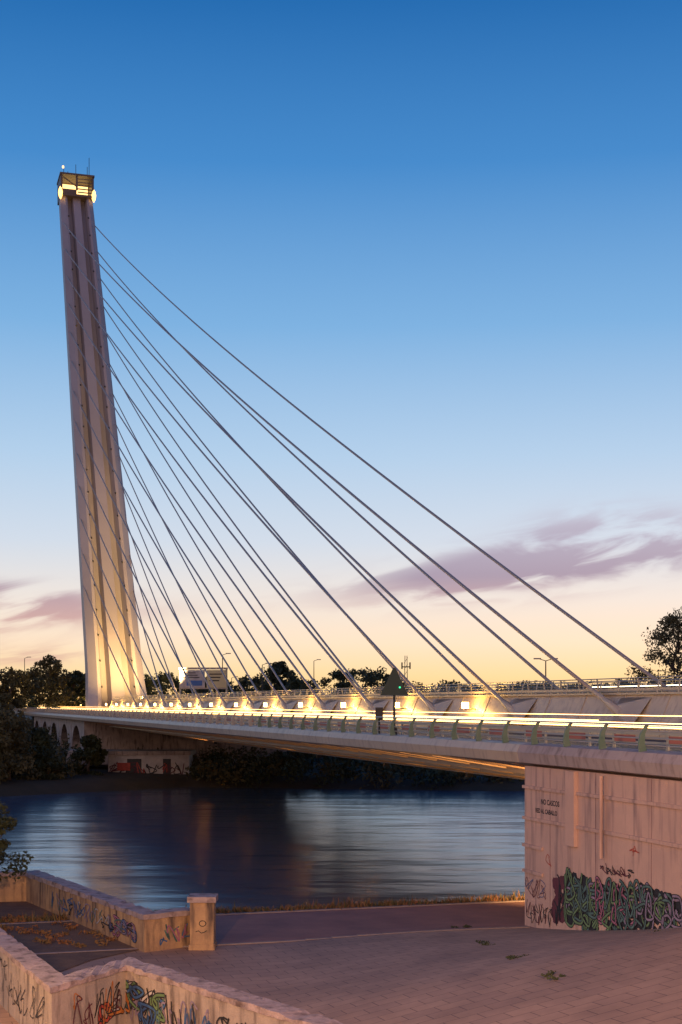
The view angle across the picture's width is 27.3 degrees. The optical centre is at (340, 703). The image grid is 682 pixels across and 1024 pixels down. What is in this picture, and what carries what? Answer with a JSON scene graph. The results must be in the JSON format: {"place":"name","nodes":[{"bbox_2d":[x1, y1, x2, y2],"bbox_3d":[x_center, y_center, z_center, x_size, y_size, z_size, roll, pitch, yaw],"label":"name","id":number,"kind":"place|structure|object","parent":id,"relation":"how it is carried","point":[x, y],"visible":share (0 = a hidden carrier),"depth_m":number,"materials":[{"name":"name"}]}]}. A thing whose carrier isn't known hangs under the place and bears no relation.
{"place":"outdoors","nodes":[
{"label":"outdoors","id":0,"kind":"place"},
{"bbox_2d":[0,787,524,910],"bbox_3d":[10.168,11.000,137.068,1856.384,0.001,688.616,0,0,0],"label":"river water","id":1,"kind":"structure","parent":0,"point":[164,848],"depth_m":110.72,"materials":[{"name":"blue liquid"}]},
{"bbox_2d":[0,706,524,912],"bbox_3d":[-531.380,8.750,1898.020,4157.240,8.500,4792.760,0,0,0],"label":"ground terrain","id":2,"kind":"structure","parent":0,"point":[105,781],"depth_m":181.91,"materials":[{"name":"green plant"}]},
{"bbox_2d":[0,705,19,783],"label":"tree","id":3,"kind":"object","parent":2,"relation":"on","point":[5,738],"visible":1,"depth_m":171.37,"materials":[{"name":"green plant"}]},
{"bbox_2d":[0,666,35,708],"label":"broadleaf tree","id":4,"kind":"object","parent":2,"relation":"on","point":[14,682],"visible":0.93,"depth_m":289.55,"materials":[{"name":"green plant"}]},
{"bbox_2d":[0,702,41,779],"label":"tree","id":5,"kind":"object","parent":2,"relation":"on","point":[24,762],"visible":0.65,"depth_m":175.66,"materials":[{"name":"green plant"}]},
{"bbox_2d":[15,726,59,772],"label":"tree","id":6,"kind":"object","parent":2,"relation":"on","point":[41,736],"visible":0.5,"depth_m":185.09,"materials":[{"name":"green plant"}]},
{"bbox_2d":[20,654,74,709],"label":"broadleaf tree","id":7,"kind":"object","parent":2,"relation":"on","point":[50,671],"visible":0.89,"depth_m":298.26,"materials":[{"name":"green plant"}]},
{"bbox_2d":[29,749,71,779],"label":"bush","id":8,"kind":"object","parent":2,"relation":"on","point":[50,759],"visible":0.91,"depth_m":178.58,"materials":[{"name":"green plant"}]},
{"bbox_2d":[0,901,138,971],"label":"dirt bed","id":9,"kind":"object","parent":2,"relation":"on","point":[57,936],"visible":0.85,"depth_m":51.99,"materials":[{"name":"brown soil"}]},
{"bbox_2d":[0,800,33,881],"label":"riverside shrub tree","id":10,"kind":"object","parent":9,"relation":"on","point":[5,843],"visible":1,"depth_m":58.42,"materials":[{"name":"green plant"}]},
{"bbox_2d":[62,670,84,711],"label":"broadleaf tree","id":11,"kind":"object","parent":2,"relation":"on","point":[78,679],"visible":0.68,"depth_m":309.10,"materials":[{"name":"green plant"}]},
{"bbox_2d":[68,734,108,775],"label":"tree","id":12,"kind":"object","parent":2,"relation":"on","point":[90,751],"visible":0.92,"depth_m":187.56,"materials":[{"name":"green plant"}]},
{"bbox_2d":[0,870,189,951],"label":"planter retaining wall","id":13,"kind":"structure","parent":2,"relation":"on","point":[150,926],"depth_m":53.75,"materials":[{"name":"concrete"}]},
{"bbox_2d":[40,883,189,944],"bbox_3d":[-10.206,8.137,55.420,1.869,0.974,13.523,0,0,-37],"label":"retaining wall graffiti","id":14,"kind":"object","parent":13,"relation":"attached to","point":[118,926],"visible":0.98,"depth_m":51.79,"materials":[{"name":"paint"}]},
{"bbox_2d":[66,749,195,773],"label":"riverside building","id":15,"kind":"structure","parent":2,"relation":"on","point":[156,761],"depth_m":192.00,"materials":[{"name":"white paint"}]},
{"bbox_2d":[34,716,286,765],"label":"approach viaduct","id":16,"kind":"object","parent":2,"relation":"on","point":[115,738],"visible":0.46,"depth_m":204.99,"materials":[{"name":"concrete"}]},
{"bbox_2d":[0,928,342,1023],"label":"stair parapet wall","id":17,"kind":"structure","parent":2,"relation":"on","point":[26,969],"depth_m":36.05,"materials":[{"name":"concrete"}]},
{"bbox_2d":[0,958,245,1023],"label":"parapet graffiti","id":18,"kind":"object","parent":17,"relation":"attached to","point":[151,1004],"visible":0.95,"depth_m":36.85,"materials":[{"name":"multicoloured paint"}]},
{"bbox_2d":[0,724,523,789],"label":"riverbank bushes","id":19,"kind":"object","parent":2,"relation":"on","point":[296,762],"visible":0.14,"depth_m":185.90,"materials":[{"name":"green plant"}]},
{"bbox_2d":[0,890,524,923],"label":"grass verge","id":20,"kind":"object","parent":2,"relation":"on","point":[340,905],"depth_m":60.26,"materials":[{"name":"green plant"}]},
{"bbox_2d":[0,900,529,953],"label":"path kerb","id":21,"kind":"structure","parent":2,"relation":"on","point":[316,938],"depth_m":54.23,"materials":[{"name":"concrete"}]},
{"bbox_2d":[267,661,296,695],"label":"broadleaf tree","id":22,"kind":"object","parent":2,"relation":"on","point":[285,671],"visible":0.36,"depth_m":328.54,"materials":[{"name":"green plant"}]},
{"bbox_2d":[0,666,676,720],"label":"distant tree line","id":23,"kind":"object","parent":2,"relation":"on","point":[371,679],"visible":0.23,"depth_m":315.90,"materials":[{"name":"green plant"}]},
{"bbox_2d":[12,166,681,779],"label":"cable stayed bridge","id":24,"kind":"structure","parent":2,"relation":"on","point":[116,680],"depth_m":140.55,"materials":[{"name":"concrete"}]},
{"bbox_2d":[179,667,227,695],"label":"overhead road sign","id":25,"kind":"object","parent":24,"relation":"on","point":[196,678],"visible":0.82,"depth_m":234.90,"materials":[{"name":"white metal"}]},
{"bbox_2d":[262,663,267,695],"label":"street lamp","id":26,"kind":"object","parent":24,"relation":"on","point":[262,677],"visible":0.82,"depth_m":259.92,"materials":[{"name":"grey metal"}]},
{"bbox_2d":[42,685,681,728],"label":"vehicle light trails","id":27,"kind":"object","parent":24,"relation":"on","point":[534,719],"visible":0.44,"depth_m":83.39,"materials":[{"name":"white"}]},
{"bbox_2d":[381,668,407,734],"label":"triangular navigation sign","id":28,"kind":"object","parent":24,"relation":"on","point":[394,686],"visible":0.77,"depth_m":71.83,"materials":[{"name":"grey metal"}]},
{"bbox_2d":[401,657,410,678],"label":"telecom mast","id":29,"kind":"object","parent":2,"relation":"on","point":[404,666],"visible":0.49,"depth_m":419.80,"materials":[{"name":"grey metal"}]},
{"bbox_2d":[534,658,557,689],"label":"street lamp","id":30,"kind":"object","parent":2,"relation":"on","point":[545,666],"visible":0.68,"depth_m":174.93,"materials":[{"name":"grey metal"}]},
{"bbox_2d":[522,766,681,929],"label":"abutment wall","id":31,"kind":"structure","parent":2,"relation":"on","point":[610,820],"depth_m":49.56,"materials":[{"name":"beige concrete"}]},
{"bbox_2d":[525,799,681,929],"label":"abutment graffiti","id":32,"kind":"object","parent":31,"relation":"attached to","point":[585,906],"visible":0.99,"depth_m":48.77,"materials":[{"name":"multicoloured paint"}]},
{"bbox_2d":[624,606,681,691],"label":"eucalyptus tree","id":33,"kind":"object","parent":2,"relation":"on","point":[672,622],"visible":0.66,"depth_m":204.44,"materials":[{"name":"green plant"}]},
{"bbox_2d":[0,927,681,1023],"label":"plaza pavement","id":34,"kind":"structure","parent":0,"point":[611,977],"depth_m":40.17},
{"bbox_2d":[187,893,217,949],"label":"gate pillar","id":35,"kind":"structure","parent":34,"relation":"on","point":[202,921],"depth_m":49.88,"materials":[{"name":"concrete"}]},
{"bbox_2d":[476,940,494,945],"bbox_3d":[4.851,8.034,47.146,0.464,0.195,1.183,0,0,-16],"label":"pavement weed","id":36,"kind":"object","parent":34,"relation":"on","point":[484,943],"visible":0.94,"depth_m":47.30,"materials":[{"name":"green plant"}]},
{"bbox_2d":[505,954,528,959],"bbox_3d":[5.343,7.524,41.802,0.965,0.175,0.457,0,0,-24],"label":"pavement weed","id":37,"kind":"object","parent":34,"relation":"on","point":[510,957],"visible":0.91,"depth_m":41.69,"materials":[{"name":"green plant"}]},
{"bbox_2d":[541,970,566,979],"bbox_3d":[5.584,7.232,37.333,0.747,0.164,0.909,0,0,-26],"label":"pavement weed","id":38,"kind":"object","parent":34,"relation":"on","point":[552,972],"visible":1,"depth_m":37.39,"materials":[{"name":"green plant"}]},
{"bbox_2d":[0,0,681,705],"label":"sky","id":39,"kind":"structure","parent":0,"point":[447,233],"materials":[{"name":"blue"}]},
{"bbox_2d":[216,902,533,943],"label":"river path","id":40,"kind":"structure","parent":0,"point":[239,928],"depth_m":56.45,"materials":[{"name":"grey concrete"}]},
{"bbox_2d":[451,924,471,927],"bbox_3d":[4.687,8.696,54.794,0.886,0.169,0.389,0,0,-18],"label":"pavement weed","id":41,"kind":"object","parent":40,"relation":"on","point":[466,926],"visible":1,"depth_m":54.80,"materials":[{"name":"green plant"}]},
{"bbox_2d":[375,707,382,733],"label":"signal box","id":42,"kind":"object","parent":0,"point":[378,711],"visible":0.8,"depth_m":74.10,"materials":[{"name":"grey metal"}]}
]}

